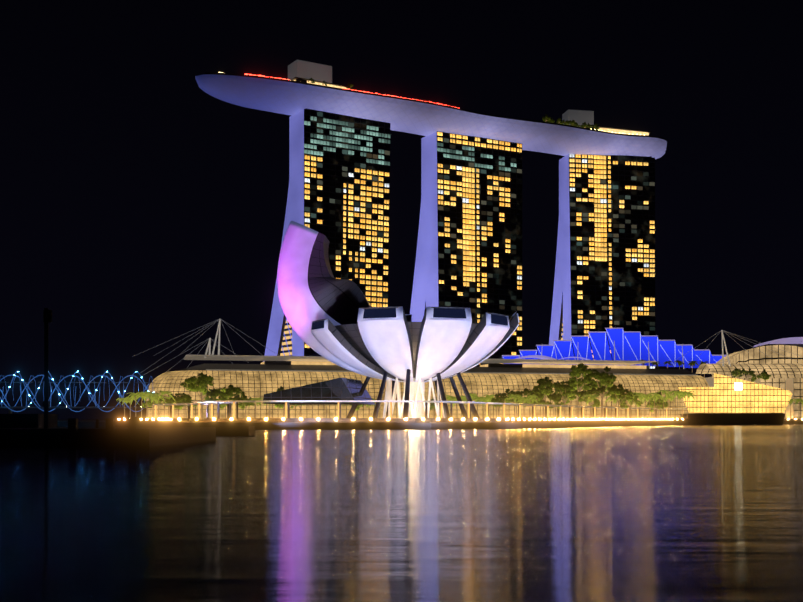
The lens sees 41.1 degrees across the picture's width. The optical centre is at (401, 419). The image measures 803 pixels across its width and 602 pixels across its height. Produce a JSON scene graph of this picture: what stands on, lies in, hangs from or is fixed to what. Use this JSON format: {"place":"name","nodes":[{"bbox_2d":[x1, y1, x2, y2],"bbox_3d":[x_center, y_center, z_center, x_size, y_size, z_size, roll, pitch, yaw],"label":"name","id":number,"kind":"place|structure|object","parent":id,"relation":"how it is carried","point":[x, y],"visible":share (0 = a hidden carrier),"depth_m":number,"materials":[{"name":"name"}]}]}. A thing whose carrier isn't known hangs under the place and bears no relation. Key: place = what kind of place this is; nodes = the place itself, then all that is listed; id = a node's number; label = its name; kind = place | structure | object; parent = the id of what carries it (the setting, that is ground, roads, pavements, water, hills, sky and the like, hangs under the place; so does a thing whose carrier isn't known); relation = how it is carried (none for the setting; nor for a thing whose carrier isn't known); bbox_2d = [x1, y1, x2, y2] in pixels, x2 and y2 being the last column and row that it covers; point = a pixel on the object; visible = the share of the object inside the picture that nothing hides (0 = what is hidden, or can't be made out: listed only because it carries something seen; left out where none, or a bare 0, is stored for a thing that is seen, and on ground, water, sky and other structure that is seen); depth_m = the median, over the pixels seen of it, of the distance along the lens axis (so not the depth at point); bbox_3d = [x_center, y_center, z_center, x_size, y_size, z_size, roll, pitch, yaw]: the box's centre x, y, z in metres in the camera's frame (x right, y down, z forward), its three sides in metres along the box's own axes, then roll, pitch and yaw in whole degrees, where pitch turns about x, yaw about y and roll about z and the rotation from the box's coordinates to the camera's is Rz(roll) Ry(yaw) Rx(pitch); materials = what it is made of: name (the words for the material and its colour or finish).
{"place":"outdoors","nodes":[
{"label":"outdoors","id":0,"kind":"place"},
{"bbox_2d":[0,424,802,601],"bbox_3d":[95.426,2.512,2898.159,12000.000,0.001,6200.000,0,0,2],"label":"water","id":1,"kind":"structure","parent":0,"point":[689,513],"depth_m":27.39,"materials":[{"name":"black liquid"}]},
{"bbox_2d":[0,371,153,413],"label":"helix footbridge","id":2,"kind":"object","parent":1,"relation":"on","point":[69,407],"depth_m":403.16,"materials":[{"name":"blue metal"}]},
{"bbox_2d":[0,308,254,445],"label":"jetty","id":3,"kind":"object","parent":1,"relation":"on","point":[44,429],"visible":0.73,"depth_m":103.19,"materials":[{"name":"black concrete"}]},
{"bbox_2d":[58,420,802,429],"bbox_3d":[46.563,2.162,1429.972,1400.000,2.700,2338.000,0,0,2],"label":"waterfront promenade","id":4,"kind":"structure","parent":0,"point":[366,425],"depth_m":271.63,"materials":[{"name":"brown"}]},
{"bbox_2d":[263,378,374,404],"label":"entrance pavilion","id":5,"kind":"structure","parent":4,"relation":"on","point":[341,389],"depth_m":302.56,"materials":[{"name":"grey"}]},
{"bbox_2d":[263,109,389,361],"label":"hotel tower","id":6,"kind":"structure","parent":4,"relation":"on","point":[336,168],"depth_m":680.07,"materials":[{"name":"black glass"}]},
{"bbox_2d":[304,116,389,347],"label":"lit windows","id":7,"kind":"structure","parent":6,"relation":"attached to","point":[351,186],"depth_m":685.28,"materials":[{"name":"yellow glass"}]},
{"bbox_2d":[196,74,666,158],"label":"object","id":8,"kind":"structure","parent":6,"relation":"on","point":[292,98],"depth_m":699.49,"materials":[{"name":"white"}]},
{"bbox_2d":[205,60,666,140],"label":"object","id":9,"kind":"structure","parent":8,"relation":"on","point":[301,72],"depth_m":690.42,"materials":[{"name":"grey"}]},
{"bbox_2d":[308,78,599,129],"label":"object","id":10,"kind":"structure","parent":8,"relation":"on","point":[572,122],"depth_m":754.04,"materials":[{"name":"plant"}]},
{"bbox_2d":[346,369,479,417],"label":"supports","id":11,"kind":"object","parent":4,"relation":"on","point":[415,391],"visible":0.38,"depth_m":304.82,"materials":[{"name":"white"}]},
{"bbox_2d":[277,221,518,381],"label":"lotus-shaped museum","id":12,"kind":"structure","parent":11,"relation":"on","point":[342,323],"depth_m":297.20,"materials":[{"name":"white"}]},
{"bbox_2d":[146,418,681,421],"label":"lights","id":13,"kind":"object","parent":4,"relation":"on","point":[338,420],"depth_m":273.48,"materials":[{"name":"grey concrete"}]},
{"bbox_2d":[146,355,708,418],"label":"shopping mall building","id":14,"kind":"structure","parent":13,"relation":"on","point":[270,374],"depth_m":461.35,"materials":[{"name":"beige glass"}]},
{"bbox_2d":[132,319,801,374],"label":"cable masts","id":15,"kind":"object","parent":14,"relation":"on","point":[219,344],"visible":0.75,"depth_m":473.10,"materials":[{"name":"white"}]},
{"bbox_2d":[502,328,726,368],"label":"blue-lit roof","id":16,"kind":"structure","parent":14,"relation":"on","point":[630,346],"depth_m":589.26,"materials":[{"name":"blue glass"}]},
{"bbox_2d":[142,363,770,418],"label":"broadleaf trees","id":17,"kind":"object","parent":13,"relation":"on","point":[569,389],"visible":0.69,"depth_m":383.38,"materials":[{"name":"green plant"}]},
{"bbox_2d":[115,400,802,422],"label":"promenade furniture","id":18,"kind":"object","parent":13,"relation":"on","point":[218,402],"visible":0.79,"depth_m":297.63,"materials":[{"name":"white metal"}]},
{"bbox_2d":[116,360,802,418],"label":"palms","id":19,"kind":"object","parent":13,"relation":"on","point":[146,395],"visible":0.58,"depth_m":361.94,"materials":[{"name":"green plant"}]},
{"bbox_2d":[410,131,521,366],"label":"hotel tower","id":20,"kind":"structure","parent":4,"relation":"on","point":[434,265],"depth_m":731.05,"materials":[{"name":"black glass"}]},
{"bbox_2d":[437,132,521,364],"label":"lit windows","id":21,"kind":"structure","parent":20,"relation":"attached to","point":[472,232],"depth_m":727.02,"materials":[{"name":"yellow glass"}]},
{"bbox_2d":[549,154,654,368],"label":"hotel tower","id":22,"kind":"structure","parent":4,"relation":"on","point":[631,286],"depth_m":781.12,"materials":[{"name":"black glass"}]},
{"bbox_2d":[569,154,654,368],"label":"lit windows","id":23,"kind":"structure","parent":22,"relation":"attached to","point":[605,224],"depth_m":778.35,"materials":[{"name":"yellow glass"}]},
{"bbox_2d":[678,373,792,424],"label":"crystal pavilion","id":24,"kind":"structure","parent":4,"relation":"on","point":[726,400],"depth_m":453.30,"materials":[{"name":"yellow glass"}]},
{"bbox_2d":[696,337,802,418],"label":"mall","id":25,"kind":"structure","parent":4,"relation":"on","point":[781,369],"depth_m":527.31,"materials":[{"name":"beige glass"}]},
{"bbox_2d":[505,355,589,363],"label":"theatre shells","id":26,"kind":"object","parent":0,"point":[538,357],"visible":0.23,"depth_m":570.50}
]}

